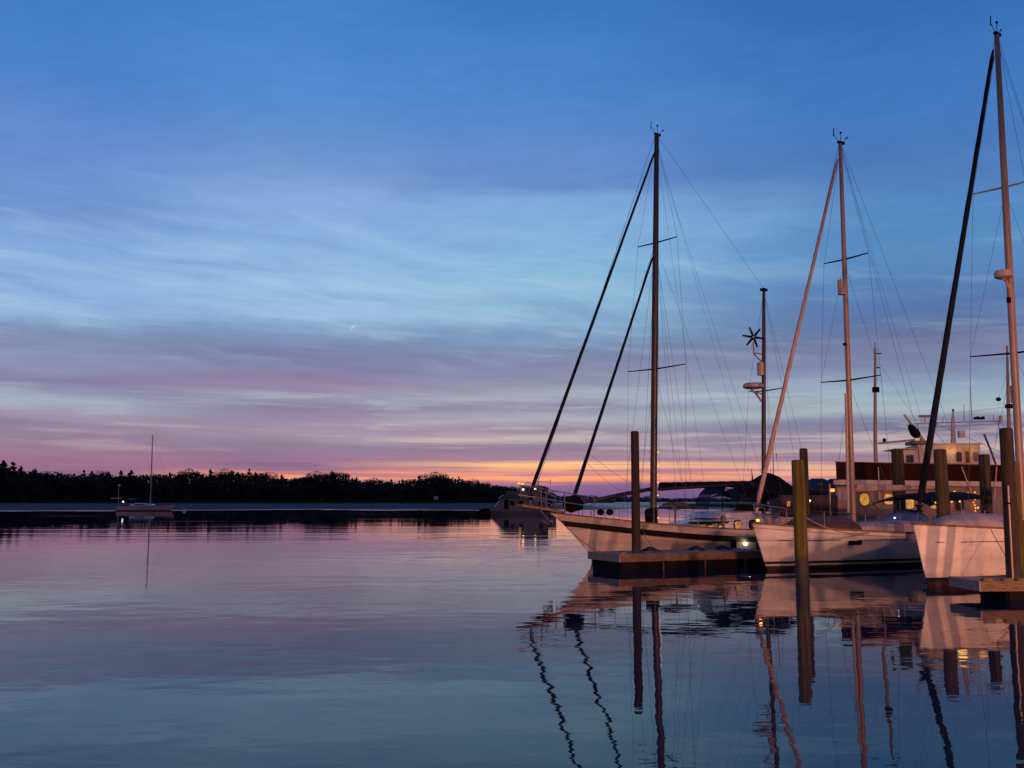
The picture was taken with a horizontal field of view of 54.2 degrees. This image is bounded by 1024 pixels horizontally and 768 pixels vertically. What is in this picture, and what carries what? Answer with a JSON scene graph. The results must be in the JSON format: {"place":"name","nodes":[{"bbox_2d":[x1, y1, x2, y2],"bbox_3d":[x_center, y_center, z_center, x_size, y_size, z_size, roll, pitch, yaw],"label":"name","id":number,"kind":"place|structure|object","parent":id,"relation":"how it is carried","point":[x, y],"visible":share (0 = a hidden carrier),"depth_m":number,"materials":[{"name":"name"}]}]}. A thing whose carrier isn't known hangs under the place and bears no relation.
{"place":"outdoors","nodes":[
{"label":"outdoors","id":0,"kind":"place"},
{"bbox_2d":[0,502,610,502],"bbox_3d":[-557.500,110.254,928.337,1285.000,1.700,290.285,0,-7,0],"label":"wooded shore","id":1,"kind":"structure","parent":0,"point":[267,502],"depth_m":790.30,"materials":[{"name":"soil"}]},
{"bbox_2d":[0,460,7,501],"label":"pine tree","id":2,"kind":"object","parent":1,"relation":"on","point":[2,464],"visible":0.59,"depth_m":815.21,"materials":[{"name":"green plant"}]},
{"bbox_2d":[8,461,17,499],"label":"pine tree","id":3,"kind":"object","parent":1,"relation":"on","point":[13,464],"visible":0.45,"depth_m":853.56,"materials":[{"name":"green plant"}]},
{"bbox_2d":[18,465,24,494],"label":"pine tree","id":4,"kind":"object","parent":1,"relation":"on","point":[20,471],"visible":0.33,"depth_m":839.91,"materials":[{"name":"green plant"}]},
{"bbox_2d":[29,472,50,491],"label":"broadleaf tree","id":5,"kind":"object","parent":1,"relation":"on","point":[36,476],"visible":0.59,"depth_m":812.49,"materials":[{"name":"green plant"}]},
{"bbox_2d":[53,473,64,497],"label":"pine tree","id":6,"kind":"object","parent":1,"relation":"on","point":[57,476],"visible":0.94,"depth_m":811.25,"materials":[{"name":"green plant"}]},
{"bbox_2d":[57,476,73,495],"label":"broadleaf tree","id":7,"kind":"object","parent":1,"relation":"on","point":[68,479],"visible":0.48,"depth_m":822.03,"materials":[{"name":"green plant"}]},
{"bbox_2d":[81,470,110,483],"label":"broadleaf tree","id":8,"kind":"object","parent":1,"relation":"on","point":[95,479],"visible":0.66,"depth_m":815.40,"materials":[{"name":"green plant"}]},
{"bbox_2d":[103,471,111,495],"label":"pine tree","id":9,"kind":"object","parent":1,"relation":"on","point":[107,478],"visible":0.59,"depth_m":816.59,"materials":[{"name":"green plant"}]},
{"bbox_2d":[116,470,125,482],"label":"pine tree","id":10,"kind":"object","parent":1,"relation":"on","point":[120,474],"visible":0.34,"depth_m":829.72,"materials":[{"name":"green plant"}]},
{"bbox_2d":[110,476,137,500],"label":"broadleaf tree","id":11,"kind":"object","parent":1,"relation":"on","point":[121,481],"visible":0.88,"depth_m":803.12,"materials":[{"name":"green plant"}]},
{"bbox_2d":[121,470,141,498],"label":"pine tree","id":12,"kind":"object","parent":1,"relation":"on","point":[128,482],"visible":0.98,"depth_m":803.38,"materials":[{"name":"green plant"}]},
{"bbox_2d":[142,477,149,497],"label":"pine tree","id":13,"kind":"object","parent":1,"relation":"on","point":[146,479],"visible":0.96,"depth_m":803.55,"materials":[{"name":"green plant"}]},
{"bbox_2d":[157,475,168,482],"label":"broadleaf tree","id":14,"kind":"object","parent":1,"relation":"on","point":[163,478],"visible":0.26,"depth_m":839.37,"materials":[{"name":"green plant"}]},
{"bbox_2d":[165,472,172,482],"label":"pine tree","id":15,"kind":"object","parent":1,"relation":"on","point":[169,479],"visible":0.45,"depth_m":817.55,"materials":[{"name":"green plant"}]},
{"bbox_2d":[176,468,201,492],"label":"broadleaf tree","id":16,"kind":"object","parent":1,"relation":"on","point":[182,477],"visible":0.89,"depth_m":809.32,"materials":[{"name":"green plant"}]},
{"bbox_2d":[207,469,212,498],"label":"pine tree","id":17,"kind":"object","parent":1,"relation":"on","point":[210,474],"visible":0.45,"depth_m":849.95,"materials":[{"name":"green plant"}]},
{"bbox_2d":[210,474,232,493],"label":"broadleaf tree","id":18,"kind":"object","parent":1,"relation":"on","point":[225,478],"visible":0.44,"depth_m":818.27,"materials":[{"name":"green plant"}]},
{"bbox_2d":[212,468,236,490],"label":"broadleaf tree","id":19,"kind":"object","parent":1,"relation":"on","point":[225,473],"visible":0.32,"depth_m":851.11,"materials":[{"name":"green plant"}]},
{"bbox_2d":[240,474,254,498],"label":"broadleaf tree","id":20,"kind":"object","parent":1,"relation":"on","point":[242,476],"visible":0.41,"depth_m":830.02,"materials":[{"name":"green plant"}]},
{"bbox_2d":[250,472,258,487],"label":"pine tree","id":21,"kind":"object","parent":1,"relation":"on","point":[255,476],"visible":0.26,"depth_m":835.37,"materials":[{"name":"green plant"}]},
{"bbox_2d":[258,472,287,483],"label":"broadleaf tree","id":22,"kind":"object","parent":1,"relation":"on","point":[272,478],"visible":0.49,"depth_m":834.51,"materials":[{"name":"green plant"}]},
{"bbox_2d":[269,478,279,488],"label":"broadleaf tree","id":23,"kind":"object","parent":1,"relation":"on","point":[273,481],"visible":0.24,"depth_m":825.81,"materials":[{"name":"green plant"}]},
{"bbox_2d":[0,469,558,501],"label":"undergrowth","id":24,"kind":"object","parent":1,"relation":"on","point":[97,492],"visible":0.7,"depth_m":803.47,"materials":[{"name":"green plant"}]},
{"bbox_2d":[278,475,288,498],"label":"pine tree","id":25,"kind":"object","parent":1,"relation":"on","point":[282,480],"visible":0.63,"depth_m":817.17,"materials":[{"name":"green plant"}]},
{"bbox_2d":[283,479,299,486],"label":"broadleaf tree","id":26,"kind":"object","parent":1,"relation":"on","point":[292,482],"visible":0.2,"depth_m":850.23,"materials":[{"name":"green plant"}]},
{"bbox_2d":[299,471,329,501],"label":"broadleaf tree","id":27,"kind":"object","parent":1,"relation":"on","point":[311,480],"visible":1,"depth_m":801.00,"materials":[{"name":"green plant"}]},
{"bbox_2d":[321,471,338,501],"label":"pine tree","id":28,"kind":"object","parent":1,"relation":"on","point":[332,486],"visible":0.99,"depth_m":802.64,"materials":[{"name":"green plant"}]},
{"bbox_2d":[318,472,342,490],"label":"broadleaf tree","id":29,"kind":"object","parent":1,"relation":"on","point":[336,475],"visible":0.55,"depth_m":810.56,"materials":[{"name":"green plant"}]},
{"bbox_2d":[331,472,350,490],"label":"broadleaf tree","id":30,"kind":"object","parent":1,"relation":"on","point":[345,476],"visible":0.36,"depth_m":833.99,"materials":[{"name":"green plant"}]},
{"bbox_2d":[363,478,385,494],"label":"broadleaf tree","id":31,"kind":"object","parent":1,"relation":"on","point":[369,485],"visible":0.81,"depth_m":816.69,"materials":[{"name":"green plant"}]},
{"bbox_2d":[391,480,401,495],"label":"pine tree","id":32,"kind":"object","parent":1,"relation":"on","point":[399,484],"visible":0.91,"depth_m":803.01,"materials":[{"name":"green plant"}]},
{"bbox_2d":[404,479,419,486],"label":"broadleaf tree","id":33,"kind":"object","parent":1,"relation":"on","point":[410,482],"visible":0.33,"depth_m":829.17,"materials":[{"name":"green plant"}]},
{"bbox_2d":[416,475,421,484],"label":"pine tree","id":34,"kind":"object","parent":1,"relation":"on","point":[419,478],"visible":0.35,"depth_m":848.60,"materials":[{"name":"green plant"}]},
{"bbox_2d":[417,478,431,501],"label":"pine tree","id":35,"kind":"object","parent":1,"relation":"on","point":[426,483],"visible":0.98,"depth_m":801.72,"materials":[{"name":"green plant"}]},
{"bbox_2d":[421,472,452,495],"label":"broadleaf tree","id":36,"kind":"object","parent":1,"relation":"on","point":[439,476],"visible":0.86,"depth_m":810.03,"materials":[{"name":"green plant"}]},
{"bbox_2d":[454,480,470,497],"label":"broadleaf tree","id":37,"kind":"object","parent":1,"relation":"on","point":[459,483],"visible":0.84,"depth_m":807.37,"materials":[{"name":"green plant"}]},
{"bbox_2d":[465,478,484,501],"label":"broadleaf tree","id":38,"kind":"object","parent":1,"relation":"on","point":[471,484],"visible":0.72,"depth_m":809.87,"materials":[{"name":"green plant"}]},
{"bbox_2d":[478,482,495,498],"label":"broadleaf tree","id":39,"kind":"object","parent":1,"relation":"on","point":[487,485],"visible":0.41,"depth_m":817.50,"materials":[{"name":"green plant"}]},
{"bbox_2d":[0,500,1023,767],"bbox_3d":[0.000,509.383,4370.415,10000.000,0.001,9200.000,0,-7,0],"label":"water","id":40,"kind":"structure","parent":0,"point":[330,636],"depth_m":15.95,"materials":[{"name":"blue liquid"}]},
{"bbox_2d":[111,435,174,510],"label":"sailboat","id":41,"kind":"object","parent":40,"relation":"on","point":[134,506],"visible":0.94,"depth_m":220.24,"materials":[{"name":"paint"}]},
{"bbox_2d":[476,507,493,513],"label":"dinghy","id":42,"kind":"object","parent":40,"relation":"on","point":[484,511],"visible":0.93,"depth_m":166.60,"materials":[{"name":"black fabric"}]},
{"bbox_2d":[489,476,561,514],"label":"motorboat","id":43,"kind":"object","parent":40,"relation":"on","point":[506,504],"visible":0.77,"depth_m":167.01,"materials":[{"name":"paint"}]},
{"bbox_2d":[504,500,508,508],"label":"door","id":44,"kind":"structure","parent":43,"relation":"in","point":[506,502],"depth_m":166.86,"materials":[{"name":"black"}]},
{"bbox_2d":[510,500,514,505],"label":"window","id":45,"kind":"structure","parent":43,"relation":"in","point":[512,502],"depth_m":166.94,"materials":[{"name":"glass"}]},
{"bbox_2d":[631,431,640,552],"bbox_3d":[4.403,4.700,35.569,0.327,6.060,0.326,-5,-8,42],"label":"mooring piling","id":46,"kind":"object","parent":40,"relation":"in","point":[635,502],"visible":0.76,"depth_m":35.54,"materials":[{"name":"brown wood"}]},
{"bbox_2d":[588,548,764,570],"bbox_3d":[6.228,6.506,36.427,6.700,0.970,2.180,3,-7,-25],"label":"floating dock","id":47,"kind":"object","parent":40,"relation":"on","point":[663,559],"visible":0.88,"depth_m":35.40,"materials":[{"name":"brown wood"}]},
{"bbox_2d":[557,517,598,551],"bbox_3d":[2.402,5.508,36.667,0.024,1.208,2.247,5,-8,-38],"label":"mooring line","id":48,"kind":"object","parent":47,"relation":"attached to","point":[576,536],"visible":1,"depth_m":36.66,"materials":[{"name":"fabric"}]},
{"bbox_2d":[641,546,661,551],"bbox_3d":[5.019,5.956,36.083,0.762,0.205,0.523,0,-7,0],"label":"rope coil","id":49,"kind":"object","parent":47,"relation":"on","point":[648,548],"visible":0.96,"depth_m":35.95,"materials":[{"name":"black fabric"}]},
{"bbox_2d":[688,545,705,550],"bbox_3d":[6.828,6.053,36.920,0.677,0.205,0.467,0,-7,0],"label":"rope coil","id":50,"kind":"object","parent":47,"relation":"on","point":[696,548],"visible":0.98,"depth_m":36.81,"materials":[{"name":"black fabric"}]},
{"bbox_2d":[715,545,731,549],"bbox_3d":[7.913,6.111,37.422,0.614,0.205,0.424,0,-7,0],"label":"rope coil","id":51,"kind":"object","parent":47,"relation":"on","point":[720,547],"visible":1,"depth_m":37.32,"materials":[{"name":"black fabric"}]},
{"bbox_2d":[516,121,837,561],"bbox_3d":[7.389,-1.763,43.393,18.443,19.302,4.493,6,-9,-40],"label":"ketch","id":52,"kind":"object","parent":40,"relation":"on","point":[727,518],"visible":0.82,"depth_m":42.10,"materials":[{"name":"paint"}]},
{"bbox_2d":[696,488,766,509],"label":"dodger window","id":53,"kind":"structure","parent":52,"relation":"in","point":[710,498],"depth_m":44.12,"materials":[{"name":"clear plastic"}]},
{"bbox_2d":[791,460,808,583],"bbox_3d":[8.438,4.605,29.204,0.401,4.782,0.413,-7,-9,43],"label":"mooring piling","id":54,"kind":"object","parent":40,"relation":"in","point":[800,529],"visible":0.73,"depth_m":29.12,"materials":[{"name":"brown wood"}]},
{"bbox_2d":[807,518,869,533],"bbox_3d":[10.488,4.504,32.349,0.036,0.824,7.142,-5,-8,36],"label":"mooring line","id":55,"kind":"object","parent":54,"relation":"attached to","point":[836,530],"visible":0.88,"depth_m":32.19,"materials":[{"name":"fabric"}]},
{"bbox_2d":[799,448,809,516],"bbox_3d":[11.504,5.332,39.158,0.351,5.631,0.350,2,-7,-13],"label":"mooring piling","id":56,"kind":"object","parent":40,"relation":"in","point":[803,453],"visible":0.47,"depth_m":39.24,"materials":[{"name":"brown wood"}]},
{"bbox_2d":[829,484,834,515],"bbox_3d":[14.622,6.628,45.540,0.245,4.128,0.100,0,-7,0],"label":"flag post","id":57,"kind":"object","parent":40,"relation":"in","point":[831,490],"visible":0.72,"depth_m":45.70,"materials":[{"name":"metal"}]},
{"bbox_2d":[751,128,980,569],"bbox_3d":[13.527,-1.293,38.505,12.630,17.257,3.865,4,-8,-33],"label":"sloop","id":58,"kind":"object","parent":40,"relation":"on","point":[889,540],"visible":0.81,"depth_m":36.10,"materials":[{"name":"paint"}]},
{"bbox_2d":[891,450,905,512],"bbox_3d":[16.730,5.733,43.117,0.546,5.747,0.555,0,-6,-2],"label":"mooring piling","id":59,"kind":"object","parent":40,"relation":"in","point":[897,461],"visible":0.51,"depth_m":43.12,"materials":[{"name":"brown wood"}]},
{"bbox_2d":[833,342,1012,521],"bbox_3d":[21.966,3.173,48.614,13.130,10.700,3.799,-1,-7,8],"label":"motor yacht","id":60,"kind":"object","parent":40,"relation":"on","point":[872,473],"visible":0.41,"depth_m":47.42,"materials":[{"name":"white paint"}]},
{"bbox_2d":[835,487,846,500],"bbox_3d":[15.757,5.267,47.706,0.644,0.670,0.034,-1,-7,8],"label":"curtained window","id":61,"kind":"structure","parent":60,"relation":"in","point":[840,491],"depth_m":47.70,"materials":[{"name":"fabric"}]},
{"bbox_2d":[858,492,869,506],"bbox_3d":[16.749,5.484,47.540,0.520,0.680,0.034,-1,-7,8],"label":"window","id":62,"kind":"structure","parent":60,"relation":"in","point":[864,498],"depth_m":47.53,"materials":[{"name":"yellow glass"}]},
{"bbox_2d":[883,493,892,504],"bbox_3d":[17.845,5.457,47.388,0.470,0.580,0.034,-1,-7,8],"label":"window","id":63,"kind":"structure","parent":60,"relation":"in","point":[886,495],"depth_m":47.38,"materials":[{"name":"yellow glass"}]},
{"bbox_2d":[906,455,913,462],"bbox_3d":[19.000,3.725,47.731,0.380,0.700,0.034,-1,-7,8],"label":"station window","id":64,"kind":"structure","parent":60,"relation":"in","point":[909,458],"depth_m":47.74,"materials":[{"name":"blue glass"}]},
{"bbox_2d":[906,500,914,509],"bbox_3d":[18.745,5.581,47.246,0.550,0.700,0.034,-1,-7,8],"label":"window","id":65,"kind":"structure","parent":60,"relation":"in","point":[910,504],"depth_m":47.20,"materials":[{"name":"yellow glass"}]},
{"bbox_2d":[955,451,962,462],"bbox_3d":[21.169,3.449,47.354,0.370,0.560,0.034,-1,-7,8],"label":"wheelhouse window","id":66,"kind":"structure","parent":60,"relation":"in","point":[957,453],"depth_m":47.34,"materials":[{"name":"black glass"}]},
{"bbox_2d":[954,500,964,511],"bbox_3d":[21.000,5.644,46.921,0.500,0.700,0.034,-1,-7,8],"label":"window","id":67,"kind":"structure","parent":60,"relation":"in","point":[957,507],"depth_m":46.89,"materials":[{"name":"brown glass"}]},
{"bbox_2d":[964,448,970,463],"bbox_3d":[21.562,3.752,47.269,0.300,1.440,0.030,-1,-7,8],"label":"wheelhouse door","id":68,"kind":"structure","parent":60,"relation":"in","point":[966,450],"depth_m":47.30,"materials":[{"name":"white wood"}]},
{"bbox_2d":[972,451,979,462],"bbox_3d":[21.927,3.437,47.248,0.360,0.560,0.034,-1,-7,8],"label":"wheelhouse window","id":69,"kind":"structure","parent":60,"relation":"in","point":[975,454],"depth_m":47.24,"materials":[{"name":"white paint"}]},
{"bbox_2d":[933,449,950,517],"bbox_3d":[14.639,4.870,33.861,0.464,5.329,0.459,2,-7,-19],"label":"mooring piling","id":70,"kind":"object","parent":40,"relation":"in","point":[941,485],"visible":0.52,"depth_m":33.89,"materials":[{"name":"brown wood"}]},
{"bbox_2d":[911,16,1023,586],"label":"sloop","id":71,"kind":"object","parent":40,"relation":"on","point":[963,544],"visible":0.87,"depth_m":28.98,"materials":[{"name":"paint"}]},
{"bbox_2d":[978,454,992,513],"bbox_3d":[17.150,5.161,36.061,0.415,5.257,0.425,2,-7,-9],"label":"mooring piling","id":72,"kind":"object","parent":40,"relation":"in","point":[984,473],"visible":0.52,"depth_m":36.12,"materials":[{"name":"brown wood"}]},
{"bbox_2d":[949,576,1023,599],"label":"floating dock","id":73,"kind":"object","parent":40,"relation":"on","point":[997,587],"visible":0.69,"depth_m":24.14,"materials":[{"name":"brown wood"}]},
{"bbox_2d":[980,578,993,580],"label":"dock block","id":74,"kind":"structure","parent":73,"relation":"on","point":[987,579],"depth_m":24.15,"materials":[{"name":"brown wood"}]},
{"bbox_2d":[1000,578,1013,580],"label":"dock block","id":75,"kind":"structure","parent":73,"relation":"on","point":[1007,579],"depth_m":24.15,"materials":[{"name":"brown wood"}]},
{"bbox_2d":[1006,486,1013,577],"bbox_3d":[12.241,3.660,24.562,0.100,2.310,0.060,0,-7,0],"label":"water pipe","id":76,"kind":"object","parent":73,"relation":"on","point":[1008,502],"visible":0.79,"depth_m":24.55,"materials":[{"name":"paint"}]},
{"bbox_2d":[999,428,1020,580],"bbox_3d":[12.369,3.779,24.768,0.349,5.401,0.343,-2,-6,20],"label":"mooring piling","id":77,"kind":"object","parent":40,"relation":"in","point":[1007,462],"visible":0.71,"depth_m":24.75,"materials":[{"name":"brown wood"}]},
{"bbox_2d":[1015,461,1023,577],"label":"mooring piling","id":78,"kind":"object","parent":40,"relation":"in","point":[1019,505],"visible":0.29,"depth_m":25.15,"materials":[{"name":"brown wood"}]},
{"bbox_2d":[0,0,1023,499],"label":"sky","id":79,"kind":"structure","parent":0,"point":[361,239],"materials":[{"name":"blue"}]},
{"bbox_2d":[597,501,768,501],"bbox_3d":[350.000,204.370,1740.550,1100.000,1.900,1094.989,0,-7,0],"label":"shore","id":80,"kind":"structure","parent":0,"point":[649,501],"depth_m":1212.37,"materials":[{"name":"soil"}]},
{"bbox_2d":[557,495,768,501],"bbox_3d":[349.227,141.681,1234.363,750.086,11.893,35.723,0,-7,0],"label":"wood","id":81,"kind":"object","parent":80,"relation":"on","point":[626,498],"visible":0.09,"depth_m":1228.97,"materials":[{"name":"black plant"}]},
{"bbox_2d":[769,485,828,512],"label":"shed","id":82,"kind":"structure","parent":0,"point":[777,503],"depth_m":67.03,"materials":[{"name":"grey wood"}]},
{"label":"town shore","id":83,"kind":"structure","parent":0,"visible":0},
{"bbox_2d":[809,478,840,494],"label":"house","id":84,"kind":"structure","parent":83,"relation":"on","point":[820,483],"depth_m":267.07,"materials":[{"name":"blue"}]}
]}

